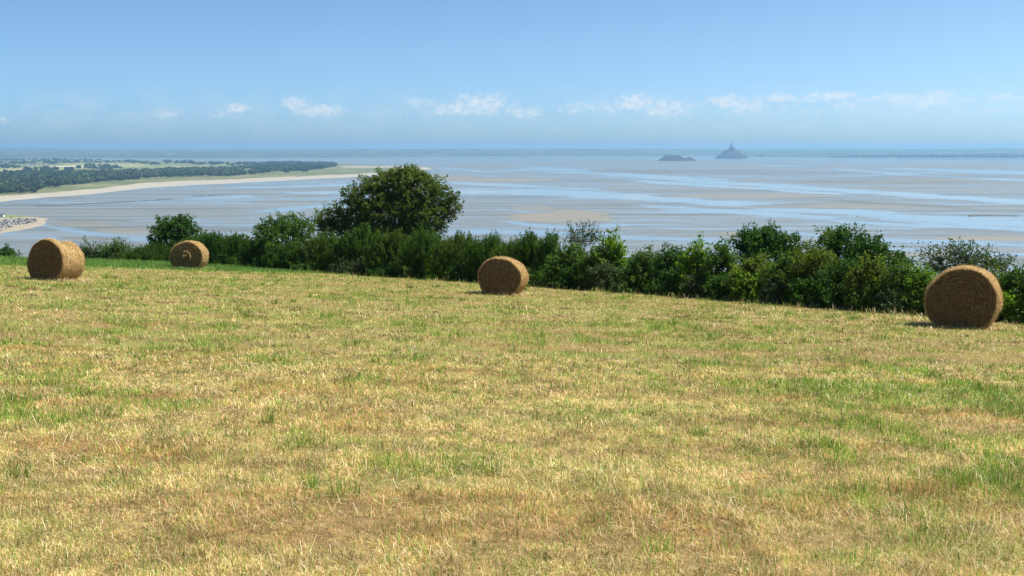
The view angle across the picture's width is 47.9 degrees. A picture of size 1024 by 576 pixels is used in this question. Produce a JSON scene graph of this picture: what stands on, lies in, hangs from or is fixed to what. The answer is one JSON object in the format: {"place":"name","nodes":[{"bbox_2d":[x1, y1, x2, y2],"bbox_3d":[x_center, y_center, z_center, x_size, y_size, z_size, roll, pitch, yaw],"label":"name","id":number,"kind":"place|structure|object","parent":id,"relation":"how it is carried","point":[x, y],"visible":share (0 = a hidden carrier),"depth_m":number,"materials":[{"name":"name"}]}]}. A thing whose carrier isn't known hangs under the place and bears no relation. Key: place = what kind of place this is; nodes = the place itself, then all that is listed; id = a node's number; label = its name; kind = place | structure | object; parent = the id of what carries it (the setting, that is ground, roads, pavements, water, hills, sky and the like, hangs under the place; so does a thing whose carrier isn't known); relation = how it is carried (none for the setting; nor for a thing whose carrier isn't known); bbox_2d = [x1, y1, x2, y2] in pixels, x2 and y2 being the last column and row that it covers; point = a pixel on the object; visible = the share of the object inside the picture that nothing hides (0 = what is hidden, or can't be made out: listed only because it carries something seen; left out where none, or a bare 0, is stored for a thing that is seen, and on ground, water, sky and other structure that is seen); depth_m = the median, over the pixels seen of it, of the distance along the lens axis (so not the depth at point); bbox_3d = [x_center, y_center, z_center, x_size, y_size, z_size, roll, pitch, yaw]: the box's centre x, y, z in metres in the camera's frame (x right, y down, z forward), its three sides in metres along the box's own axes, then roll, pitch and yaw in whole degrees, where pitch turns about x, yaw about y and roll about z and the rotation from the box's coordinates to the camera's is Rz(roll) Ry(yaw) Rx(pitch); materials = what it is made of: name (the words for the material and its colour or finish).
{"place":"outdoors","nodes":[
{"label":"outdoors","id":0,"kind":"place"},
{"bbox_2d":[0,214,47,232],"bbox_3d":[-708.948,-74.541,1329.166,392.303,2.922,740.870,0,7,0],"label":"sand point","id":1,"kind":"structure","parent":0,"point":[37,223],"depth_m":1320.18,"materials":[{"name":"beige sand"}]},
{"bbox_2d":[0,217,36,230],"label":"boulder revetment","id":2,"kind":"object","parent":1,"relation":"on","point":[11,222],"visible":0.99,"depth_m":1333.75,"materials":[{"name":"grey stone"}]},
{"bbox_2d":[0,160,430,195],"bbox_3d":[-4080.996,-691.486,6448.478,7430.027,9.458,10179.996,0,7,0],"label":"coastal plain","id":3,"kind":"structure","parent":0,"point":[341,169],"depth_m":4114.05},
{"bbox_2d":[1,185,14,192],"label":"tree","id":4,"kind":"object","parent":3,"relation":"on","point":[5,188],"visible":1,"depth_m":2204.77,"materials":[{"name":"green plant"}]},
{"bbox_2d":[15,185,28,192],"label":"tree","id":5,"kind":"object","parent":3,"relation":"on","point":[19,188],"visible":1,"depth_m":2227.19,"materials":[{"name":"green plant"}]},
{"bbox_2d":[25,184,40,189],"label":"tree","id":6,"kind":"object","parent":3,"relation":"on","point":[37,186],"visible":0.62,"depth_m":2287.89,"materials":[{"name":"green plant"}]},
{"bbox_2d":[30,186,36,192],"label":"tree","id":7,"kind":"object","parent":3,"relation":"on","point":[33,189],"visible":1,"depth_m":2246.11,"materials":[{"name":"green plant"}]},
{"bbox_2d":[49,180,63,186],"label":"tree","id":8,"kind":"object","parent":3,"relation":"on","point":[53,182],"visible":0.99,"depth_m":2559.43,"materials":[{"name":"green plant"}]},
{"bbox_2d":[0,158,337,184],"bbox_3d":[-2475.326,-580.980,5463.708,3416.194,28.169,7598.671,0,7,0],"label":"distant wood","id":9,"kind":"object","parent":3,"relation":"on","point":[70,175],"visible":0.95,"depth_m":3840.10,"materials":[{"name":"green plant"}]},
{"bbox_2d":[0,168,430,201],"bbox_3d":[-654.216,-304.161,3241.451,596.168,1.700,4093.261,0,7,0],"label":"beach","id":10,"kind":"structure","parent":0,"point":[104,190],"depth_m":2815.27,"materials":[{"name":"beige sand"}]},
{"bbox_2d":[0,255,1023,575],"bbox_3d":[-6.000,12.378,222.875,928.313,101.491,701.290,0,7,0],"label":"field","id":11,"kind":"structure","parent":0,"point":[360,527],"depth_m":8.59,"materials":[{"name":"beige plant"}]},
{"bbox_2d":[0,243,22,256],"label":"hedge bush","id":12,"kind":"object","parent":11,"relation":"on","point":[7,251],"visible":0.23,"depth_m":56.83,"materials":[{"name":"green plant"}]},
{"bbox_2d":[26,237,84,279],"bbox_3d":[-13.676,-0.843,34.625,1.471,1.403,1.202,3,2,19],"label":"hay bale","id":13,"kind":"object","parent":11,"relation":"on","point":[49,258],"visible":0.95,"depth_m":34.15},
{"bbox_2d":[80,235,99,258],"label":"hedge bush","id":14,"kind":"object","parent":11,"relation":"on","point":[87,251],"visible":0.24,"depth_m":58.50,"materials":[{"name":"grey plant"}]},
{"bbox_2d":[90,236,133,259],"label":"ragged scrub","id":15,"kind":"object","parent":11,"relation":"on","point":[114,250],"visible":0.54,"depth_m":58.37,"materials":[{"name":"green plant"}]},
{"bbox_2d":[114,244,160,260],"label":"broom shrub","id":16,"kind":"object","parent":11,"relation":"on","point":[124,257],"visible":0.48,"depth_m":57.77,"materials":[{"name":"green plant"}]},
{"bbox_2d":[126,241,172,261],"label":"broom shrub","id":17,"kind":"object","parent":11,"relation":"on","point":[163,255],"visible":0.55,"depth_m":57.88,"materials":[{"name":"green plant"}]},
{"bbox_2d":[135,213,207,250],"bbox_3d":[-17.619,-2.092,59.516,3.312,3.552,2.796,3,7,21],"label":"dome bush","id":18,"kind":"object","parent":11,"relation":"on","point":[180,224],"visible":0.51,"depth_m":59.30,"materials":[{"name":"green plant"}]},
{"bbox_2d":[168,235,191,261],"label":"broom shrub","id":19,"kind":"object","parent":11,"relation":"on","point":[179,242],"depth_m":57.54,"materials":[{"name":"green plant"}]},
{"bbox_2d":[168,240,208,267],"bbox_3d":[-14.162,-1.444,50.508,1.669,1.395,1.431,2,3,-2],"label":"hay bale","id":20,"kind":"object","parent":11,"relation":"on","point":[190,253],"visible":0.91,"depth_m":49.92},
{"bbox_2d":[186,230,227,262],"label":"broom shrub","id":21,"kind":"object","parent":11,"relation":"on","point":[208,240],"visible":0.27,"depth_m":56.91,"materials":[{"name":"green plant"}]},
{"bbox_2d":[208,249,247,265],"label":"bramble","id":22,"kind":"object","parent":11,"relation":"on","point":[227,260],"visible":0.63,"depth_m":56.01,"materials":[{"name":"green plant"}]},
{"bbox_2d":[210,231,253,262],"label":"broom shrub","id":23,"kind":"object","parent":11,"relation":"on","point":[227,245],"visible":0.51,"depth_m":56.32,"materials":[{"name":"green plant"}]},
{"bbox_2d":[236,237,272,266],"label":"broom shrub","id":24,"kind":"object","parent":11,"relation":"on","point":[250,253],"visible":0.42,"depth_m":54.29,"materials":[{"name":"green plant"}]},
{"bbox_2d":[247,256,281,268],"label":"bramble","id":25,"kind":"object","parent":11,"relation":"on","point":[258,263],"visible":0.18,"depth_m":53.43,"materials":[{"name":"green plant"}]},
{"bbox_2d":[261,241,303,268],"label":"broom shrub","id":26,"kind":"object","parent":11,"relation":"on","point":[283,255],"visible":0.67,"depth_m":52.90,"materials":[{"name":"green plant"}]},
{"bbox_2d":[250,210,316,253],"bbox_3d":[-10.707,-2.209,54.511,3.050,2.995,2.987,-4,8,-32],"label":"leafy bush","id":27,"kind":"object","parent":11,"relation":"on","point":[279,226],"visible":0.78,"depth_m":54.30,"materials":[{"name":"green plant"}]},
{"bbox_2d":[288,256,329,272],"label":"bramble","id":28,"kind":"object","parent":11,"relation":"on","point":[304,266],"visible":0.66,"depth_m":51.99,"materials":[{"name":"green plant"}]},
{"bbox_2d":[294,228,342,272],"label":"broom shrub","id":29,"kind":"object","parent":11,"relation":"on","point":[316,246],"visible":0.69,"depth_m":52.30,"materials":[{"name":"green plant"}]},
{"bbox_2d":[325,254,365,274],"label":"bramble","id":30,"kind":"object","parent":11,"relation":"on","point":[353,267],"visible":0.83,"depth_m":51.01,"materials":[{"name":"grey plant"}]},
{"bbox_2d":[327,222,383,270],"bbox_3d":[-6.993,-1.747,51.941,2.652,2.599,2.032,0,7,0],"label":"broom shrub","id":31,"kind":"object","parent":11,"relation":"on","point":[355,245],"visible":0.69,"depth_m":51.53,"materials":[{"name":"green plant"}]},
{"bbox_2d":[360,258,398,276],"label":"bramble","id":32,"kind":"object","parent":11,"relation":"on","point":[381,270],"visible":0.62,"depth_m":49.99,"materials":[{"name":"green plant"}]},
{"bbox_2d":[360,225,410,270],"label":"broom shrub","id":33,"kind":"object","parent":11,"relation":"on","point":[380,252],"visible":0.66,"depth_m":50.40,"materials":[{"name":"green plant"}]},
{"bbox_2d":[309,163,464,248],"bbox_3d":[-6.557,-2.265,60.040,8.270,8.495,3.510,0,7,0],"label":"broad tree","id":34,"kind":"object","parent":11,"relation":"on","point":[406,204],"visible":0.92,"depth_m":59.35,"materials":[{"name":"green plant"}]},
{"bbox_2d":[390,264,432,279],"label":"bramble","id":35,"kind":"object","parent":11,"relation":"on","point":[414,274],"visible":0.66,"depth_m":48.95,"materials":[{"name":"green plant"}]},
{"bbox_2d":[393,223,446,277],"bbox_3d":[-3.817,-1.522,49.516,2.564,2.597,1.913,0,7,0],"label":"broom shrub","id":36,"kind":"object","parent":11,"relation":"on","point":[416,251],"visible":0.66,"depth_m":49.12,"materials":[{"name":"green plant"}]},
{"bbox_2d":[423,249,451,280],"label":"bramble","id":37,"kind":"object","parent":11,"relation":"on","point":[431,274],"visible":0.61,"depth_m":47.89,"materials":[{"name":"green plant"}]},
{"bbox_2d":[425,230,478,279],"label":"broom shrub","id":38,"kind":"object","parent":11,"relation":"on","point":[453,249],"visible":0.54,"depth_m":47.95,"materials":[{"name":"green plant"}]},
{"bbox_2d":[444,259,476,282],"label":"bramble","id":39,"kind":"object","parent":11,"relation":"on","point":[455,272],"visible":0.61,"depth_m":47.06,"materials":[{"name":"green plant"}]},
{"bbox_2d":[460,229,506,281],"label":"broom shrub","id":40,"kind":"object","parent":11,"relation":"on","point":[476,255],"visible":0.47,"depth_m":46.83,"materials":[{"name":"green plant"}]},
{"bbox_2d":[477,256,528,294],"bbox_3d":[-0.279,-0.388,37.201,1.617,1.360,1.368,2,3,11],"label":"hay bale","id":41,"kind":"object","parent":11,"relation":"on","point":[496,275],"visible":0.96,"depth_m":36.60},
{"bbox_2d":[487,237,521,258],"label":"broom shrub","id":42,"kind":"object","parent":11,"relation":"on","point":[502,250],"visible":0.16,"depth_m":46.04,"materials":[{"name":"green plant"}]},
{"bbox_2d":[513,226,543,272],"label":"broom shrub","id":43,"kind":"object","parent":11,"relation":"on","point":[524,252],"visible":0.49,"depth_m":45.13,"materials":[{"name":"green plant"}]},
{"bbox_2d":[526,265,553,286],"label":"bramble","id":44,"kind":"object","parent":11,"relation":"on","point":[533,278],"visible":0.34,"depth_m":43.90,"materials":[{"name":"green plant"}]},
{"bbox_2d":[530,228,563,275],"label":"broom shrub","id":45,"kind":"object","parent":11,"relation":"on","point":[549,244],"visible":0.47,"depth_m":44.41,"materials":[{"name":"green plant"}]},
{"bbox_2d":[538,241,588,288],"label":"hedge bush","id":46,"kind":"object","parent":11,"relation":"on","point":[570,255],"visible":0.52,"depth_m":42.93,"materials":[{"name":"green plant"}]},
{"bbox_2d":[549,264,589,289],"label":"bramble","id":47,"kind":"object","parent":11,"relation":"on","point":[565,280],"visible":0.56,"depth_m":42.22,"materials":[{"name":"green plant"}]},
{"bbox_2d":[561,218,607,253],"bbox_3d":[3.035,-0.926,47.832,2.042,4.021,1.454,0,7,0],"label":"thin tree","id":48,"kind":"object","parent":11,"relation":"on","point":[583,238],"visible":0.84,"depth_m":47.52,"materials":[{"name":"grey plant"}]},
{"bbox_2d":[571,245,607,289],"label":"broom shrub","id":49,"kind":"object","parent":11,"relation":"on","point":[579,267],"visible":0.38,"depth_m":41.83,"materials":[{"name":"green plant"}]},
{"bbox_2d":[580,261,626,291],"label":"bramble","id":50,"kind":"object","parent":11,"relation":"on","point":[602,277],"visible":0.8,"depth_m":40.95,"materials":[{"name":"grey plant"}]},
{"bbox_2d":[591,224,631,285],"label":"hedge bush","id":51,"kind":"object","parent":11,"relation":"on","point":[615,254],"visible":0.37,"depth_m":41.63,"materials":[{"name":"green plant"}]},
{"bbox_2d":[612,266,651,292],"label":"bramble","id":52,"kind":"object","parent":11,"relation":"on","point":[626,284],"visible":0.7,"depth_m":39.64,"materials":[{"name":"green plant"}]},
{"bbox_2d":[621,241,659,292],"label":"hedge bush","id":53,"kind":"object","parent":11,"relation":"on","point":[640,259],"visible":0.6,"depth_m":39.84,"materials":[{"name":"green plant"}]},
{"bbox_2d":[644,268,680,295],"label":"bramble","id":54,"kind":"object","parent":11,"relation":"on","point":[669,285],"visible":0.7,"depth_m":38.03,"materials":[{"name":"green plant"}]},
{"bbox_2d":[644,241,685,293],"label":"hedge bush","id":55,"kind":"object","parent":11,"relation":"on","point":[667,259],"visible":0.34,"depth_m":38.66,"materials":[{"name":"green plant"}]},
{"bbox_2d":[670,230,710,295],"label":"hedge bush","id":56,"kind":"object","parent":11,"relation":"on","point":[691,263],"visible":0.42,"depth_m":37.55,"materials":[{"name":"green plant"}]},
{"bbox_2d":[679,267,709,297],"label":"bramble","id":57,"kind":"object","parent":11,"relation":"on","point":[690,287],"visible":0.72,"depth_m":36.59,"materials":[{"name":"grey plant"}]},
{"bbox_2d":[702,270,739,299],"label":"bramble","id":58,"kind":"object","parent":11,"relation":"on","point":[717,289],"visible":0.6,"depth_m":35.56,"materials":[{"name":"green plant"}]},
{"bbox_2d":[699,236,743,296],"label":"hedge bush","id":59,"kind":"object","parent":11,"relation":"on","point":[724,259],"visible":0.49,"depth_m":36.55,"materials":[{"name":"green plant"}]},
{"bbox_2d":[721,252,773,300],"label":"hedge bush","id":60,"kind":"object","parent":11,"relation":"on","point":[757,263],"visible":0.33,"depth_m":34.76,"materials":[{"name":"green plant"}]},
{"bbox_2d":[727,266,767,301],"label":"bramble","id":61,"kind":"object","parent":11,"relation":"on","point":[752,280],"visible":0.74,"depth_m":34.43,"materials":[{"name":"green plant"}]},
{"bbox_2d":[726,219,808,265],"bbox_3d":[8.979,-0.346,40.666,2.968,4.180,2.248,0,7,0],"label":"dome tree","id":62,"kind":"object","parent":11,"relation":"on","point":[753,242],"visible":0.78,"depth_m":40.27,"materials":[{"name":"green plant"}]},
{"bbox_2d":[757,271,792,303],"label":"bramble","id":63,"kind":"object","parent":11,"relation":"on","point":[776,292],"visible":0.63,"depth_m":33.30,"materials":[{"name":"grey plant"}]},
{"bbox_2d":[756,248,798,302],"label":"hedge bush","id":64,"kind":"object","parent":11,"relation":"on","point":[777,268],"visible":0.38,"depth_m":33.56,"materials":[{"name":"green plant"}]},
{"bbox_2d":[782,275,830,306],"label":"bramble","id":65,"kind":"object","parent":11,"relation":"on","point":[805,294],"visible":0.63,"depth_m":32.25,"materials":[{"name":"green plant"}]},
{"bbox_2d":[780,230,839,303],"bbox_3d":[8.662,-0.381,32.894,1.985,2.534,1.591,2,7,13],"label":"hedge bush","id":66,"kind":"object","parent":11,"relation":"on","point":[809,263],"visible":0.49,"depth_m":32.71,"materials":[{"name":"green plant"}]},
{"bbox_2d":[815,277,852,308],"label":"bramble","id":67,"kind":"object","parent":11,"relation":"on","point":[827,294],"visible":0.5,"depth_m":31.14,"materials":[{"name":"green plant"}]},
{"bbox_2d":[812,253,859,307],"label":"hedge bush","id":68,"kind":"object","parent":11,"relation":"on","point":[839,270],"visible":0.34,"depth_m":31.59,"materials":[{"name":"green plant"}]},
{"bbox_2d":[844,272,885,311],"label":"bramble","id":69,"kind":"object","parent":11,"relation":"on","point":[861,301],"visible":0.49,"depth_m":30.11,"materials":[{"name":"green plant"}]},
{"bbox_2d":[842,250,888,310],"bbox_3d":[9.591,-0.033,30.704,1.605,1.986,1.347,1,7,10],"label":"hedge bush","id":70,"kind":"object","parent":11,"relation":"on","point":[860,274],"visible":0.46,"depth_m":30.52,"materials":[{"name":"green plant"}]},
{"bbox_2d":[812,216,919,268],"bbox_3d":[11.131,-0.248,36.208,3.121,4.077,2.128,-3,8,-25],"label":"slanting tree","id":71,"kind":"object","parent":11,"relation":"on","point":[838,240],"visible":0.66,"depth_m":35.83,"materials":[{"name":"green plant"}]},
{"bbox_2d":[863,255,921,307],"bbox_3d":[10.074,0.092,29.860,1.951,1.930,1.489,0,7,0],"label":"hedge bush","id":72,"kind":"object","parent":11,"relation":"on","point":[891,278],"visible":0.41,"depth_m":29.68,"materials":[{"name":"green plant"}]},
{"bbox_2d":[873,286,924,313],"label":"bramble","id":73,"kind":"object","parent":11,"relation":"on","point":[893,300],"visible":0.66,"depth_m":29.21,"materials":[{"name":"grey plant"}]},
{"bbox_2d":[896,262,939,313],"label":"hedge bush","id":74,"kind":"object","parent":11,"relation":"on","point":[916,281],"visible":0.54,"depth_m":29.18,"materials":[{"name":"green plant"}]},
{"bbox_2d":[916,262,968,314],"bbox_3d":[11.086,0.191,28.687,2.015,1.697,1.428,0,7,0],"label":"hedge bush","id":75,"kind":"object","parent":11,"relation":"on","point":[921,295],"visible":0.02,"depth_m":28.73,"materials":[{"name":"green plant"}]},
{"bbox_2d":[922,264,1004,328],"bbox_3d":[9.752,0.184,24.867,1.658,1.466,1.435,2,3,26],"label":"hay bale","id":76,"kind":"object","parent":11,"relation":"on","point":[970,296],"visible":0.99,"depth_m":24.27},
{"bbox_2d":[910,234,1023,277],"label":"sparse tree","id":77,"kind":"object","parent":11,"relation":"on","point":[963,257],"visible":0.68,"depth_m":31.08,"materials":[{"name":"green plant"}]},
{"bbox_2d":[984,263,1009,281],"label":"hedge bush","id":78,"kind":"object","parent":11,"relation":"on","point":[996,273],"visible":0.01,"depth_m":27.68,"materials":[{"name":"green plant"}]},
{"bbox_2d":[991,262,1023,321],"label":"hedge bush","id":79,"kind":"object","parent":11,"relation":"on","point":[1013,281],"visible":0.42,"depth_m":26.84,"materials":[{"name":"green plant"}]},
{"bbox_2d":[995,288,1023,322],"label":"bramble","id":80,"kind":"object","parent":11,"relation":"on","point":[1009,313],"visible":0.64,"depth_m":26.41,"materials":[{"name":"green plant"}]},
{"bbox_2d":[1013,309,1023,323],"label":"bramble","id":81,"kind":"object","parent":11,"relation":"on","point":[1022,315],"visible":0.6,"depth_m":25.72,"materials":[{"name":"green plant"}]},
{"bbox_2d":[0,156,1023,290],"bbox_3d":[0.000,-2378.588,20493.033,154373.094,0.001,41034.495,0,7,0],"label":"tidal flat","id":82,"kind":"structure","parent":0,"point":[643,201],"depth_m":1908.97,"materials":[{"name":"grey sand"}]},
{"bbox_2d":[43,199,168,205],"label":"sandbar","id":83,"kind":"structure","parent":82,"relation":"on","point":[105,202],"depth_m":1854.67,"materials":[{"name":"beige sand"}]},
{"bbox_2d":[658,154,695,160],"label":"rocky islet","id":84,"kind":"object","parent":82,"relation":"on","point":[666,157],"visible":0.94,"depth_m":8657.43,"materials":[{"name":"grey stone"}]},
{"bbox_2d":[715,141,746,157],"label":"abbey island","id":85,"kind":"structure","parent":82,"relation":"on","point":[731,152],"depth_m":11259.85,"materials":[{"name":"stone"}]},
{"bbox_2d":[968,215,1011,215],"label":"rock reef","id":86,"kind":"object","parent":82,"relation":"on","point":[988,215],"visible":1,"depth_m":1495.60},
{"bbox_2d":[0,148,1023,158],"bbox_3d":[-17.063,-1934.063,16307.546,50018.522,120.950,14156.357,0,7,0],"label":"hills","id":87,"kind":"structure","parent":0,"point":[29,153],"depth_m":15308.73,"materials":[{"name":"blue"}]},
{"bbox_2d":[759,154,1023,157],"bbox_3d":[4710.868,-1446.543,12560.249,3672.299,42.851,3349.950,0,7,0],"label":"distant tree belt","id":88,"kind":"object","parent":87,"relation":"on","point":[951,155],"visible":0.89,"depth_m":11847.25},
{"bbox_2d":[0,0,1023,148],"label":"sky","id":89,"kind":"structure","parent":0,"point":[117,74],"materials":[{"name":"blue"}]}
]}

